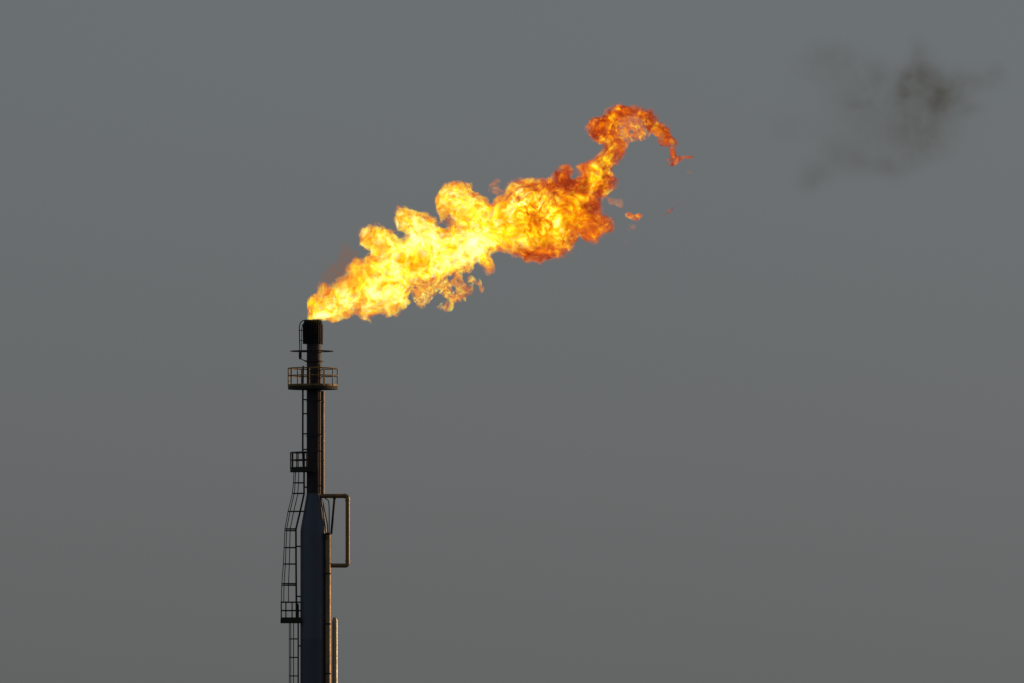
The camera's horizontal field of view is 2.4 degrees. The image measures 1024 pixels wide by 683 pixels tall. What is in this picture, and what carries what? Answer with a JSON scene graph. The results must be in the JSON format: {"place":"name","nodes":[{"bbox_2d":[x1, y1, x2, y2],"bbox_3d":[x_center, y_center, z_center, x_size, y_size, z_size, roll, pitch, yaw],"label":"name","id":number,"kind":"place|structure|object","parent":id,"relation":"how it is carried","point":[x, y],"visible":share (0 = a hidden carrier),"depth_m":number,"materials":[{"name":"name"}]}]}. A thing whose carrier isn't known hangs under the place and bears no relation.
{"place":"outdoors","nodes":[
{"label":"outdoors","id":0,"kind":"place"},
{"bbox_2d":[0,0,1023,682],"label":"sky","id":1,"kind":"structure","parent":0,"point":[670,341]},
{"label":"ground","id":2,"kind":"structure","parent":0,"visible":0},
{"bbox_2d":[280,319,349,682],"bbox_3d":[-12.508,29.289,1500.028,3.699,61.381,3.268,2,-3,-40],"label":"flare stack","id":3,"kind":"object","parent":2,"relation":"on","point":[314,618],"visible":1,"depth_m":1500.12,"materials":[{"name":"black metal"}]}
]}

